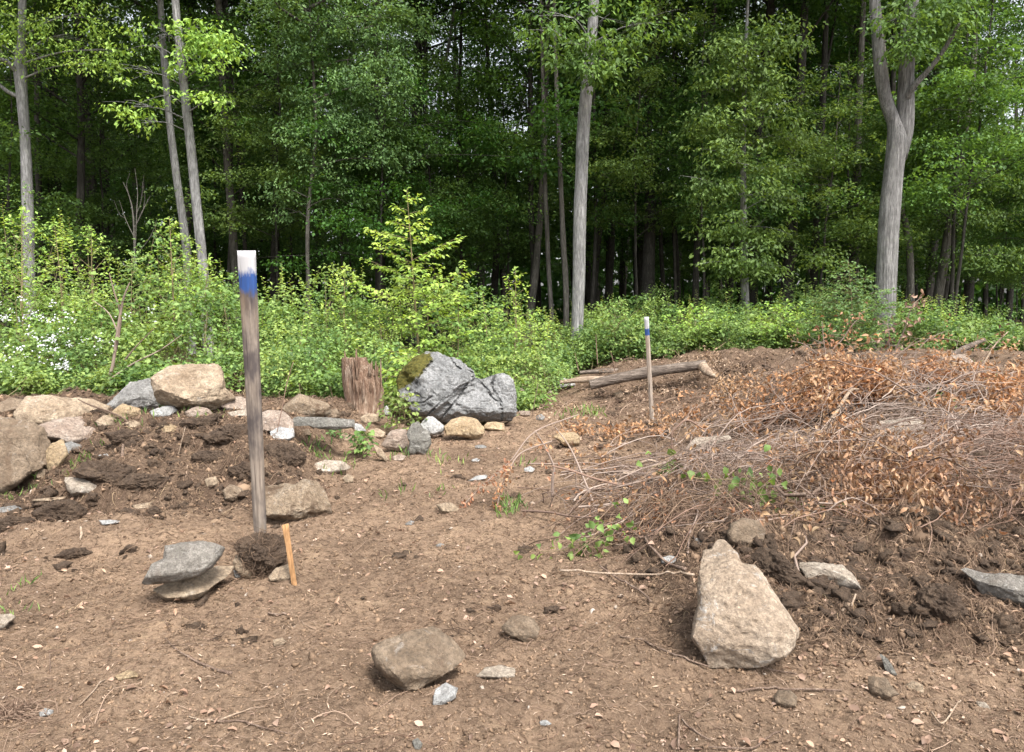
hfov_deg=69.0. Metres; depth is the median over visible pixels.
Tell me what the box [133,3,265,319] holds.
tree
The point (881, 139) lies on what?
tree
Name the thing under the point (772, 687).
stick
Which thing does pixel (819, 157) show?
understory tree
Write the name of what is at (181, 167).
tree
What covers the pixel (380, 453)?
stone
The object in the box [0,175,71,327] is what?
tree
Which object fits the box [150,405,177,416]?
stone
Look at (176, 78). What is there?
tree
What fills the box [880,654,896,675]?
slate sliver
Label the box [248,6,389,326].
tree
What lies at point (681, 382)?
dead leaves
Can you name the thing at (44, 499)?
stick
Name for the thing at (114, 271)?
tree
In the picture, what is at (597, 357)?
bare whips
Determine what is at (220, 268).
tree
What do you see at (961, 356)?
rock
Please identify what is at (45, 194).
tree
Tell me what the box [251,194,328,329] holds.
tree
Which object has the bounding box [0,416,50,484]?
boulder
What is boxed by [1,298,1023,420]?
brambles
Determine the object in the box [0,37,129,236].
tree
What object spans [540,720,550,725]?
stone
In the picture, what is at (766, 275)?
tree
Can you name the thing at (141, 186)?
tree
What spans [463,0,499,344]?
tree
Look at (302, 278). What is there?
tree
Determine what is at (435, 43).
sky
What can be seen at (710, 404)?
dead leaves
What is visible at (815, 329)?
branch
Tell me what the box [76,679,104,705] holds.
stick
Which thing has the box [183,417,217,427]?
soil clod
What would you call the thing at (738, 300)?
tree
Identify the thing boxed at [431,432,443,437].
stone
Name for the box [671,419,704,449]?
branch
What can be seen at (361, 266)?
tree
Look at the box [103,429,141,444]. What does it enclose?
soil clod
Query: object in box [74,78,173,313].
tree
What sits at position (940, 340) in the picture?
branch
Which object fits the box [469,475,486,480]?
stone
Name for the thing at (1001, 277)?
understory tree
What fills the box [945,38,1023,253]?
tree
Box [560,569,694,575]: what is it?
stick
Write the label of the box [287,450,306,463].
soil clod
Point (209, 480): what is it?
stone
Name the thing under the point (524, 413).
stone
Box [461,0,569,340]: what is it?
tree
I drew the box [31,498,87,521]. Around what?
soil clod
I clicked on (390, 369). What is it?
sapling
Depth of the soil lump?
4.26 m
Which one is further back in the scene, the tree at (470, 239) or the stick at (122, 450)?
the tree at (470, 239)
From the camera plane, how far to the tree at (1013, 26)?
23.88 m
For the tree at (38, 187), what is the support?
on the ground at (314, 685)
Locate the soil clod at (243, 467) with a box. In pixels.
[228,461,249,476]
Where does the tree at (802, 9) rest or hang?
on the ground at (314, 685)
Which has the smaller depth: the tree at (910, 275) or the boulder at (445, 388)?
the boulder at (445, 388)
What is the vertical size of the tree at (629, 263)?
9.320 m
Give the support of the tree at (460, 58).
on the ground at (314, 685)
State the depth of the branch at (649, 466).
6.07 m
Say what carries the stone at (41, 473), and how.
on the ground at (314, 685)
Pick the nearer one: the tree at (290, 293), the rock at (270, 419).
the rock at (270, 419)
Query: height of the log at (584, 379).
0.135 m
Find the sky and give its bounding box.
[7,0,1023,305]
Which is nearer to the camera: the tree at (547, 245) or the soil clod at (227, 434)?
the soil clod at (227, 434)
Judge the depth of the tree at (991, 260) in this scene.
44.44 m
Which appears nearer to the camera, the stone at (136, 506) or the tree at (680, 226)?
the stone at (136, 506)
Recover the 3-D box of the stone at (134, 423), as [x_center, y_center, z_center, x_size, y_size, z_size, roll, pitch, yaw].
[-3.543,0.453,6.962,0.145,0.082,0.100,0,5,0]
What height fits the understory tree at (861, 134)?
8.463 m
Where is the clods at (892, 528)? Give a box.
[0,350,1023,648]
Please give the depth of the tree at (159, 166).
48.72 m
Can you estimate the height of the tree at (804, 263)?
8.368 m
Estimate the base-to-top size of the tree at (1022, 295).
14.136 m
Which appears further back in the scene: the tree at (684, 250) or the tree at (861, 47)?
the tree at (684, 250)
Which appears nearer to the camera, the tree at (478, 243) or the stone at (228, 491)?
the stone at (228, 491)
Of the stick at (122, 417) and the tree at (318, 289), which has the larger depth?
the tree at (318, 289)
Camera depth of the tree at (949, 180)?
53.85 m
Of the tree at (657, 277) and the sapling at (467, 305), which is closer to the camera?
the sapling at (467, 305)
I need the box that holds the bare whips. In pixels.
[575,341,614,370]
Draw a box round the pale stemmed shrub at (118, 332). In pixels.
[80,271,186,382]
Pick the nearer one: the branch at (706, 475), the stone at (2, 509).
the branch at (706, 475)
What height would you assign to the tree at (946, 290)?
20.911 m
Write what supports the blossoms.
attached to the brambles at (89, 349)
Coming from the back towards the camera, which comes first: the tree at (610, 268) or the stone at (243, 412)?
the tree at (610, 268)
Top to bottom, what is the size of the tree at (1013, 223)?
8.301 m
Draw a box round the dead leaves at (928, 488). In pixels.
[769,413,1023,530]
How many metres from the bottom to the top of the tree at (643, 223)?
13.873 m
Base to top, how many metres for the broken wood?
0.239 m
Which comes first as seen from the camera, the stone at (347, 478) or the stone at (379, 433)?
the stone at (347, 478)
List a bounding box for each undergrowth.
[0,177,572,411]
[0,225,1023,400]
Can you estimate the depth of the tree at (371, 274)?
34.96 m
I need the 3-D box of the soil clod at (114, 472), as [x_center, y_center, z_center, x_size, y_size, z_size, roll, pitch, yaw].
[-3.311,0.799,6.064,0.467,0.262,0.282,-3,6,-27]
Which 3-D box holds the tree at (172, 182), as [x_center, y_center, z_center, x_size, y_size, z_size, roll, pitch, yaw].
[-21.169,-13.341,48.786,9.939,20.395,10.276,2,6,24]
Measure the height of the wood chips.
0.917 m
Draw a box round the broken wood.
[697,361,715,377]
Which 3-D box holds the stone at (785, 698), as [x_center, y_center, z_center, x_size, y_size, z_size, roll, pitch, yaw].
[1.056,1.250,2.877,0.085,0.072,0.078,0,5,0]
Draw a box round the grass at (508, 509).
[0,359,996,614]
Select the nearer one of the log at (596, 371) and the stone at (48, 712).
the stone at (48, 712)
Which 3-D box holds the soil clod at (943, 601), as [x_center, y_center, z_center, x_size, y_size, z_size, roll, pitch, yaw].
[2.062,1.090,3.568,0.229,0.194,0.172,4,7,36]
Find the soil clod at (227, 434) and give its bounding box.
[202,423,247,444]
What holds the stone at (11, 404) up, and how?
on the ground at (314, 685)
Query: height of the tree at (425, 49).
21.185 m
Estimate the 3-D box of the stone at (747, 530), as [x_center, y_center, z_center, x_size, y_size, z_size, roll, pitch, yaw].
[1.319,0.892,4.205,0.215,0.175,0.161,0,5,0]
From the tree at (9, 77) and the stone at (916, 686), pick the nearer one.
the stone at (916, 686)
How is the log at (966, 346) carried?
on the ground at (314, 685)
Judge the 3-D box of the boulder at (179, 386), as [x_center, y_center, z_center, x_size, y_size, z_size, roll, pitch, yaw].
[-3.232,0.138,7.533,0.754,0.521,0.512,-5,7,-41]
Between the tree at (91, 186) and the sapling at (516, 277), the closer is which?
the sapling at (516, 277)
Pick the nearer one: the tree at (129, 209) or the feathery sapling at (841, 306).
the feathery sapling at (841, 306)
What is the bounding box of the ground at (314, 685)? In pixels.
[0,307,1023,751]
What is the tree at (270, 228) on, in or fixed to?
on the ground at (314, 685)
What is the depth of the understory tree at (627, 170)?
20.85 m
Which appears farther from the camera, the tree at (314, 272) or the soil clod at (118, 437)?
the tree at (314, 272)
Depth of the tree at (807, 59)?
25.71 m
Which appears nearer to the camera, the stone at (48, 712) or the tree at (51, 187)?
the stone at (48, 712)
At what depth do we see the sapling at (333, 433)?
7.75 m
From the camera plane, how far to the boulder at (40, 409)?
6.94 m
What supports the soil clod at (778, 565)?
on the ground at (314, 685)
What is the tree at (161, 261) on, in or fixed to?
on the ground at (314, 685)
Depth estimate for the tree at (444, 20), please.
26.90 m
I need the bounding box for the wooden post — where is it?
[237,250,266,532]
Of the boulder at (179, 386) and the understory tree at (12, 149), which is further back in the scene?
the understory tree at (12, 149)
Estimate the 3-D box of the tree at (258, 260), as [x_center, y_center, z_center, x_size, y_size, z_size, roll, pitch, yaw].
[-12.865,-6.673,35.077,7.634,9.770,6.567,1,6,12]
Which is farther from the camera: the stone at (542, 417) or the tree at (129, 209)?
the tree at (129, 209)
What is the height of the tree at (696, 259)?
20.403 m
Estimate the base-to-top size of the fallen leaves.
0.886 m
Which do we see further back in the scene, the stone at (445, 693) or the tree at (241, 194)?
the tree at (241, 194)
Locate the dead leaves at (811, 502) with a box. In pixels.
[550,439,852,541]
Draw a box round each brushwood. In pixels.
[517,369,1023,571]
[518,400,1011,560]
[529,415,877,557]
[535,345,921,425]
[536,396,1023,566]
[540,325,1023,464]
[545,349,985,460]
[551,362,1019,515]
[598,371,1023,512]
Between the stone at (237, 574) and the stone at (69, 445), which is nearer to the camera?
the stone at (237, 574)
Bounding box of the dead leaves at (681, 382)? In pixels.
[535,345,931,426]
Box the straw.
[2,348,1020,658]
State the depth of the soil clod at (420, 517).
5.38 m
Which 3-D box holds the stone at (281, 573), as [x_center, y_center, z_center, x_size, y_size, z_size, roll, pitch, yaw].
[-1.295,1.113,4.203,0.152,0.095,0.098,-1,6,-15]
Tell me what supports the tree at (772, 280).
on the ground at (314, 685)
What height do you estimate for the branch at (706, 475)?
0.448 m
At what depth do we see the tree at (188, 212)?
23.22 m
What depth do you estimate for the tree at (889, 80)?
31.88 m
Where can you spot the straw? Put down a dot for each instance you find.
(564, 508)
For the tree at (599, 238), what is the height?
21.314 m
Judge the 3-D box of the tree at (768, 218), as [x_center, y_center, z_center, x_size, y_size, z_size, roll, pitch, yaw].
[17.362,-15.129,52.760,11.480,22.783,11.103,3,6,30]
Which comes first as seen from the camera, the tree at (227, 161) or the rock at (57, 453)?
the rock at (57, 453)
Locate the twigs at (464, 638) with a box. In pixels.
[0,354,1023,751]
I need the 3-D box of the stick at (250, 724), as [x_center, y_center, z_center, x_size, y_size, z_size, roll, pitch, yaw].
[-0.963,1.290,2.757,0.371,0.018,0.045,1,6,14]
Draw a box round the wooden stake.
[644,317,653,419]
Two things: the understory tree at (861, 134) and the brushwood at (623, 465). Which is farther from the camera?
the understory tree at (861, 134)
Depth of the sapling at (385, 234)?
12.35 m
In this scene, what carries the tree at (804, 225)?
on the ground at (314, 685)
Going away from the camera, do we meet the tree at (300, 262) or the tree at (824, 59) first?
the tree at (824, 59)
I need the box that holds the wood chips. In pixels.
[0,357,1023,751]
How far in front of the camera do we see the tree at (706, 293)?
56.05 m
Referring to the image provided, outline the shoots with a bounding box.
[0,208,964,355]
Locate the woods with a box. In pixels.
[0,42,1023,325]
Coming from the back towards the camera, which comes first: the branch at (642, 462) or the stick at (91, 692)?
the branch at (642, 462)
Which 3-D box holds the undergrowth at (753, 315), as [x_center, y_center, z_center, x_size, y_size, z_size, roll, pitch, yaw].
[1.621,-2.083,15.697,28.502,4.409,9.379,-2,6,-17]
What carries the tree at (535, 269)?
on the ground at (314, 685)
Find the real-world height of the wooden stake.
1.403 m
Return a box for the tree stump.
[341,349,383,414]
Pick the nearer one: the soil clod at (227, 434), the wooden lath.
the wooden lath
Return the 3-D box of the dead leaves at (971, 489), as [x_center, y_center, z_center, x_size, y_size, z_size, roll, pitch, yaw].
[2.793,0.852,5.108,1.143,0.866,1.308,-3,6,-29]
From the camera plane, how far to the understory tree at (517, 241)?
22.71 m
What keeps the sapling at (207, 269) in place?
on the ground at (314, 685)
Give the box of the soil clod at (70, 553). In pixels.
[53,547,92,559]
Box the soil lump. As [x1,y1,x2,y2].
[224,524,301,583]
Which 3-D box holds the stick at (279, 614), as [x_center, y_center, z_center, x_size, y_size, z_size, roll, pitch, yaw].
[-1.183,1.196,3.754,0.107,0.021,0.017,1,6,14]
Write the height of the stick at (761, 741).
0.019 m
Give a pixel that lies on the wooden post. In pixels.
(247, 272)
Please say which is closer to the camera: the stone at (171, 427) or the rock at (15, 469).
the rock at (15, 469)
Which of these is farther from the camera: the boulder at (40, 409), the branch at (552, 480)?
the boulder at (40, 409)
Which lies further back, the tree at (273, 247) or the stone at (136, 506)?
the tree at (273, 247)
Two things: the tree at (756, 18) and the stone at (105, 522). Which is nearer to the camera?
the stone at (105, 522)
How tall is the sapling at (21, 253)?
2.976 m
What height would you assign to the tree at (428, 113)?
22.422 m
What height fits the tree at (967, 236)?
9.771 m
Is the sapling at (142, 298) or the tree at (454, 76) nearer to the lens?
the sapling at (142, 298)
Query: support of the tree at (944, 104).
on the ground at (314, 685)
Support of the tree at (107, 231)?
on the ground at (314, 685)
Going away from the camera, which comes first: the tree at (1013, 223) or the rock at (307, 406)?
the rock at (307, 406)
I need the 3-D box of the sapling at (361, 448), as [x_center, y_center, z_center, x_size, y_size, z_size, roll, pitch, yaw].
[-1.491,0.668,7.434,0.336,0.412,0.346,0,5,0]
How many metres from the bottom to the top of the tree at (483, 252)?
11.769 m
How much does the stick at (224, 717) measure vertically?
0.017 m
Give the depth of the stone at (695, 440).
7.58 m
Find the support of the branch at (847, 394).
on the ground at (314, 685)
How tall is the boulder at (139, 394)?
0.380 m
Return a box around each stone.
[0,398,22,413]
[0,505,21,511]
[0,613,15,629]
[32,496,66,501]
[34,468,44,479]
[39,708,53,716]
[64,477,96,495]
[65,441,80,452]
[95,415,116,425]
[99,520,119,524]
[108,403,141,418]
[115,670,137,680]
[124,420,139,426]
[132,502,151,508]
[142,541,224,584]
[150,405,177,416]
[153,566,233,601]
[157,424,177,432]
[185,406,211,417]
[205,476,218,485]
[220,396,245,410]
[222,484,243,501]
[228,409,246,416]
[233,555,255,577]
[233,570,240,577]
[268,564,295,581]
[270,427,293,440]
[273,638,286,646]
[293,417,354,429]
[301,429,311,436]
[315,460,350,473]
[328,408,340,417]
[338,434,350,440]
[343,474,353,482]
[354,423,366,431]
[360,413,380,422]
[368,428,385,438]
[374,445,387,461]
[384,405,389,415]
[392,454,405,460]
[412,738,422,749]
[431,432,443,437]
[433,682,457,704]
[436,502,458,512]
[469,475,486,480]
[475,445,486,448]
[476,665,514,678]
[484,421,504,430]
[501,615,539,641]
[519,411,529,415]
[524,466,534,472]
[536,414,544,420]
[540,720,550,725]
[554,432,579,447]
[615,391,623,397]
[661,555,675,564]
[686,435,731,452]
[726,518,765,546]
[773,690,796,707]
[799,562,860,588]
[868,676,899,698]
[905,681,923,692]
[976,701,989,708]
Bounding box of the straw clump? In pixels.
[0,691,57,727]
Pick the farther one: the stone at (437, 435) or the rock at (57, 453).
the stone at (437, 435)
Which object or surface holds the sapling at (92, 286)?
on the ground at (314, 685)
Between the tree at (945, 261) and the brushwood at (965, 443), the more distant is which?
the tree at (945, 261)
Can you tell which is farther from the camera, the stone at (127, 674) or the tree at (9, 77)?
the tree at (9, 77)
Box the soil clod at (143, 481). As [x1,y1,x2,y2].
[115,473,170,489]
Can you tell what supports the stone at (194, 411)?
on the ground at (314, 685)
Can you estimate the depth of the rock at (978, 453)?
6.10 m
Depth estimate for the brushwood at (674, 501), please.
4.95 m
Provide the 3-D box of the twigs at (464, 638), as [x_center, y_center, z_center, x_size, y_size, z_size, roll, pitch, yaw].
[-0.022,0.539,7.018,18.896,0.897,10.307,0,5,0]
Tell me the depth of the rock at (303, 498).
5.37 m
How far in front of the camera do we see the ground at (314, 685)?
3.59 m
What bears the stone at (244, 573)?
on the ground at (314, 685)
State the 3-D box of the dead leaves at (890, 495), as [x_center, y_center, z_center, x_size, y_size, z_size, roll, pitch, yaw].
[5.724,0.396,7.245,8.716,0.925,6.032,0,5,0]
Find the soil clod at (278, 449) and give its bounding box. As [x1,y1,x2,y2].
[264,440,304,466]
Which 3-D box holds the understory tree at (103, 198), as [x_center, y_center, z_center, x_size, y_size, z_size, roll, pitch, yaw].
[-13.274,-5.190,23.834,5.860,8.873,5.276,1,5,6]
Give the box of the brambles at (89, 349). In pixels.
[0,288,572,414]
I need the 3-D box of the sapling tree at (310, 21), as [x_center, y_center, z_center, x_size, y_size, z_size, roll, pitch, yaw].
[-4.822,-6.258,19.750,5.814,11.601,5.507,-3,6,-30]
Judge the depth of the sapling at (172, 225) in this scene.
11.68 m
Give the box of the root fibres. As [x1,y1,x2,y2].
[0,377,1023,672]
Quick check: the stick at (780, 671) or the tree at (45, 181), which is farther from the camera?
the tree at (45, 181)
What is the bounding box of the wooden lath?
[282,523,296,585]
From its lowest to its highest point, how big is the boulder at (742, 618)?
0.488 m
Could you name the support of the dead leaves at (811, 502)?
on the ground at (314, 685)
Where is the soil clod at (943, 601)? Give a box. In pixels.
[915,583,969,623]
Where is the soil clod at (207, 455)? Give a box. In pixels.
[191,450,226,462]
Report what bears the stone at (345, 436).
on the ground at (314, 685)
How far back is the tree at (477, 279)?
43.82 m
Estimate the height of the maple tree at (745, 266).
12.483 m
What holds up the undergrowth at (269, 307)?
on the ground at (314, 685)
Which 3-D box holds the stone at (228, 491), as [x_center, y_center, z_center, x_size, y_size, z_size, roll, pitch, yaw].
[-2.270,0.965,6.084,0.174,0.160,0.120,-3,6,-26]
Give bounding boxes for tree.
[0,0,108,330]
[0,0,121,193]
[0,0,158,356]
[0,0,185,332]
[0,0,211,337]
[0,0,240,330]
[0,2,160,300]
[0,12,138,320]
[0,17,85,333]
[0,18,48,166]
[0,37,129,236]
[0,40,127,353]
[0,89,122,335]
[0,130,76,266]
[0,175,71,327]
[1,71,191,328]
[2,242,36,325]
[9,6,139,305]
[16,181,157,290]
[29,2,54,337]
[50,7,64,338]
[64,1,211,327]
[68,1,204,322]
[69,0,333,347]
[71,0,387,345]
[71,1,103,329]
[71,18,202,325]
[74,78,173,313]
[92,47,311,343]
[94,0,258,359]
[104,0,332,240]
[106,0,252,318]
[110,7,240,178]
[122,190,224,290]
[123,0,413,343]
[125,122,269,330]
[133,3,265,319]
[134,22,233,321]
[140,12,358,346]
[149,153,256,278]
[153,131,313,280]
[157,0,196,353]
[178,0,356,348]
[183,1,322,319]
[191,109,372,341]
[206,19,405,324]
[207,149,322,258]
[209,85,333,235]
[214,155,331,304]
[218,0,411,334]
[225,0,246,250]
[229,0,443,354]
[229,3,398,327]
[239,0,442,345]
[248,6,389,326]
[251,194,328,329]
[252,191,324,322]
[256,31,518,349]
[268,0,469,329]
[281,0,411,347]
[286,211,372,312]
[287,0,448,324]
[295,159,392,321]
[300,1,497,349]
[327,118,467,324]
[329,0,538,342]
[330,163,476,338]
[337,196,396,328]
[345,0,543,347]
[351,194,449,295]
[359,72,572,341]
[382,0,512,304]
[383,17,465,321]
[387,0,525,330]
[389,84,521,327]
[406,0,728,324]
[409,0,694,348]
[411,0,686,337]
[415,0,552,343]
[417,57,607,342]
[418,140,541,324]
[430,0,554,340]
[431,46,524,324]
[435,198,491,285]
[444,2,462,341]
[448,0,599,287]
[450,112,572,334]
[455,0,716,316]
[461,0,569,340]
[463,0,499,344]
[463,0,689,322]
[469,109,601,278]
[505,3,685,321]
[510,0,696,350]
[512,71,685,267]
[518,0,730,312]
[523,0,549,350]
[524,94,630,314]
[532,0,738,317]
[540,187,632,286]
[547,2,601,316]
[552,0,825,315]
[552,81,726,295]
[567,170,692,311]
[580,0,854,322]
[587,0,818,305]
[587,92,735,324]
[591,0,692,314]
[591,143,693,266]
[592,0,716,197]
[618,13,737,320]
[624,0,871,223]
[640,0,661,322]
[647,0,751,63]
[655,225,713,318]
[656,172,734,277]
[657,6,666,310]
[658,0,860,319]
[658,180,785,312]
[664,83,840,260]
[665,0,830,314]
[665,9,774,301]
[665,201,729,307]
[667,0,904,128]
[668,0,836,351]
[677,4,708,315]
[681,154,810,292]
[692,0,716,322]
[699,0,904,320]
[705,137,831,321]
[722,214,808,317]
[729,0,869,314]
[733,1,815,309]
[734,58,934,321]
[748,0,776,312]
[755,7,915,302]
[757,0,970,320]
[759,147,809,316]
[760,53,953,302]
[768,4,1020,301]
[768,108,898,320]
[768,200,828,285]
[778,0,1018,310]
[778,91,946,303]
[779,218,831,320]
[780,0,1023,323]
[784,6,918,154]
[787,0,1023,314]
[792,0,838,309]
[794,0,915,316]
[797,176,905,273]
[800,74,961,317]
[803,214,862,292]
[807,1,828,315]
[807,27,884,314]
[812,83,1022,293]
[819,141,974,289]
[820,71,986,242]
[824,0,1023,319]
[826,257,921,295]
[844,0,994,350]
[849,0,865,310]
[862,26,1011,314]
[864,1,1023,315]
[872,49,1023,319]
[875,21,1023,235]
[905,52,987,284]
[917,195,1008,315]
[922,0,1023,321]
[927,144,1023,329]
[938,180,1019,320]
[941,11,968,320]
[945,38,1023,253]
[962,50,1023,325]
[962,189,1023,308]
[969,235,1020,321]
[971,191,1023,299]
[976,208,1022,270]
[983,128,1023,246]
[987,0,1023,75]
[1002,7,1023,42]
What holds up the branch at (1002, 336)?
on the brushwood at (778, 411)
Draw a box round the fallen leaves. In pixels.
[0,351,1023,751]
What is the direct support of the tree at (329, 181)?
on the ground at (314, 685)
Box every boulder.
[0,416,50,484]
[13,395,109,424]
[107,378,162,409]
[150,363,235,410]
[371,626,465,690]
[396,351,516,423]
[691,539,798,668]
[875,417,932,436]
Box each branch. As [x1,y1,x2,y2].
[459,414,578,507]
[489,441,551,511]
[513,498,636,559]
[535,430,559,496]
[552,465,616,484]
[555,427,596,511]
[613,426,868,481]
[623,459,658,473]
[636,449,682,475]
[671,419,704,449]
[681,453,776,506]
[728,444,792,521]
[787,328,819,354]
[793,315,838,363]
[793,497,848,514]
[818,302,869,354]
[824,388,858,428]
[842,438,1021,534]
[873,315,915,355]
[888,289,932,366]
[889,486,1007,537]
[896,313,949,358]
[972,323,1012,378]
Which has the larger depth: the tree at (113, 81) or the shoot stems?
the tree at (113, 81)
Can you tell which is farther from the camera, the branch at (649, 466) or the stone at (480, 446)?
the stone at (480, 446)
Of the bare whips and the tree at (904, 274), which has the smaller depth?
the bare whips
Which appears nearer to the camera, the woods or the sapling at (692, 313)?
the sapling at (692, 313)
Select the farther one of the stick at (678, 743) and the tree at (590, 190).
the tree at (590, 190)
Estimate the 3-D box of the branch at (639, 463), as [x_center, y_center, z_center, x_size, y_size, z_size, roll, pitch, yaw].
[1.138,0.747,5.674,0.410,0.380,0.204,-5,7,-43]
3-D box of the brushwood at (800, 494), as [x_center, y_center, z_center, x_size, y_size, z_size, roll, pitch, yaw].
[4.068,0.445,6.666,7.300,1.079,4.477,0,5,0]
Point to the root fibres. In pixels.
(814, 543)
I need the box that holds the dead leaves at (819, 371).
[529,332,1023,466]
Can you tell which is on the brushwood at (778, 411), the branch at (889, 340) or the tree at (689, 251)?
the branch at (889, 340)
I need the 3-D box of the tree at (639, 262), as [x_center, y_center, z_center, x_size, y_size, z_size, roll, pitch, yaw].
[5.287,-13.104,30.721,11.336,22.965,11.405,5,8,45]
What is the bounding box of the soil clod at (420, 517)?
[414,515,422,520]
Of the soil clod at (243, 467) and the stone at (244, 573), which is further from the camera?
the soil clod at (243, 467)
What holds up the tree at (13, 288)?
on the ground at (314, 685)
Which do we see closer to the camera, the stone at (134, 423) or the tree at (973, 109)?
the stone at (134, 423)
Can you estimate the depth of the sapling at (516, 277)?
12.70 m
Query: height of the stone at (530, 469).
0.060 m
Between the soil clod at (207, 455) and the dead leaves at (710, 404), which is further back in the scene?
the dead leaves at (710, 404)
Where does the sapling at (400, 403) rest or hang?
on the ground at (314, 685)
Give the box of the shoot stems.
[2,205,963,377]
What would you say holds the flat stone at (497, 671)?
on the ground at (314, 685)
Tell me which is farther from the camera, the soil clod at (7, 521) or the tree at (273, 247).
the tree at (273, 247)
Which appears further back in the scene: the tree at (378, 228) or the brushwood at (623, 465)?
the tree at (378, 228)
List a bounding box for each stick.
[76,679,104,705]
[78,399,128,421]
[79,526,82,539]
[120,444,123,458]
[165,637,232,674]
[188,706,263,721]
[205,718,293,734]
[268,612,286,615]
[277,364,292,431]
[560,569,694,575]
[599,565,651,601]
[616,518,686,570]
[620,635,707,666]
[677,714,679,749]
[681,718,710,740]
[708,728,783,748]
[731,686,841,692]
[763,667,796,674]
[841,593,856,611]
[930,700,960,723]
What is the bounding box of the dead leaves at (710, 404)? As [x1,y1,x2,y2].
[536,345,933,458]
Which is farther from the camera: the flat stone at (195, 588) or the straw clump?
the flat stone at (195, 588)
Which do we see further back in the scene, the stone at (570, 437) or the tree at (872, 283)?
the tree at (872, 283)
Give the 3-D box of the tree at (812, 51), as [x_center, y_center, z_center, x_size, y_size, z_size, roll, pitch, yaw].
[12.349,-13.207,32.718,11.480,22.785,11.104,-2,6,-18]
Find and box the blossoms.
[0,296,309,376]
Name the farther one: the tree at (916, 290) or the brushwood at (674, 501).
the tree at (916, 290)
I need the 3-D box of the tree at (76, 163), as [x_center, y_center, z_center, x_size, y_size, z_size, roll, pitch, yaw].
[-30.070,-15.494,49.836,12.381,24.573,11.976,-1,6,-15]
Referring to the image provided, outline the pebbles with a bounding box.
[2,363,1022,748]
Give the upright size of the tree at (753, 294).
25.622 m
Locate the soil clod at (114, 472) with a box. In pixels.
[72,460,136,485]
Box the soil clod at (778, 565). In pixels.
[750,547,805,587]
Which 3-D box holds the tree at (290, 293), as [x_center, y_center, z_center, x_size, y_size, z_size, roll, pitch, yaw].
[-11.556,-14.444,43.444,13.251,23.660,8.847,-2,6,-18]
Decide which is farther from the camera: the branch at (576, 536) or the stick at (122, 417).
the stick at (122, 417)
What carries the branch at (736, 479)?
on the ground at (314, 685)
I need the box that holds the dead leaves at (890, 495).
[647,365,1022,516]
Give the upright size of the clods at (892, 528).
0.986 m
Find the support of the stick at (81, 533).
on the ground at (314, 685)
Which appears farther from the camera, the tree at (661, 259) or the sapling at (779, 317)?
the tree at (661, 259)
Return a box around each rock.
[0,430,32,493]
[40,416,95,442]
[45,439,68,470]
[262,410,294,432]
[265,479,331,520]
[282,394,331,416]
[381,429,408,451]
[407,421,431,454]
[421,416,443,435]
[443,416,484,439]
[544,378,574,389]
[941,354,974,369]
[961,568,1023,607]
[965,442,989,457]
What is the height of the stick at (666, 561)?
0.123 m
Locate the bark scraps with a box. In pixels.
[0,349,1023,623]
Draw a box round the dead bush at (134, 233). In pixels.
[114,172,164,271]
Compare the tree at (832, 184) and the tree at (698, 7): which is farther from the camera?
the tree at (832, 184)
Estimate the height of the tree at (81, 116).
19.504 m
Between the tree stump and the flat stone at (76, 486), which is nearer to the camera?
the flat stone at (76, 486)
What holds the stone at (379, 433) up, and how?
on the ground at (314, 685)
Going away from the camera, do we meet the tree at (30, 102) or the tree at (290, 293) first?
the tree at (30, 102)
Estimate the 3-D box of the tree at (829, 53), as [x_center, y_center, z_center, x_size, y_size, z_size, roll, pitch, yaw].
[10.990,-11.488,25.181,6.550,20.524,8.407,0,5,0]
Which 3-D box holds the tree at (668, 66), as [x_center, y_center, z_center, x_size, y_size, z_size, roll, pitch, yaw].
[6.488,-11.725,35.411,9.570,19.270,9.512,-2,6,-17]
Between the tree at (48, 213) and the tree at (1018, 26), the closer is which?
the tree at (1018, 26)
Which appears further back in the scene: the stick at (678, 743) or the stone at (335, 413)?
the stone at (335, 413)
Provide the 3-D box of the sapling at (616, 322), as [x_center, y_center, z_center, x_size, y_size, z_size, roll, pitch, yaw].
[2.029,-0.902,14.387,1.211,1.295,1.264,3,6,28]
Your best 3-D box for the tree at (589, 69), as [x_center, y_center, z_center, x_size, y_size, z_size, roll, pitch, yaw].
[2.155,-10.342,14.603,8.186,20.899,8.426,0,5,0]
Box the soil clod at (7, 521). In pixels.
[0,515,35,532]
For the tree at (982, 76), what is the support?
on the ground at (314, 685)
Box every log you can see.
[560,376,602,383]
[579,368,617,373]
[589,360,706,389]
[950,338,985,354]
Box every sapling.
[0,206,65,360]
[18,216,92,383]
[56,224,134,367]
[86,251,171,365]
[137,217,207,362]
[181,253,232,360]
[315,262,378,355]
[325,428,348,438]
[346,422,377,458]
[347,187,488,365]
[377,387,426,428]
[379,348,417,415]
[427,267,487,372]
[478,266,551,373]
[589,296,650,359]
[660,302,734,348]
[746,298,815,348]
[781,256,919,346]
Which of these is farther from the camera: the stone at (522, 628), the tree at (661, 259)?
the tree at (661, 259)
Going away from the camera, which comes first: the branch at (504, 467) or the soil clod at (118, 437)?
the branch at (504, 467)
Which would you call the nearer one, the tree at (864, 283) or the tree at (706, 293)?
the tree at (864, 283)
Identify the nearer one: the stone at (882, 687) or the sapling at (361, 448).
the stone at (882, 687)

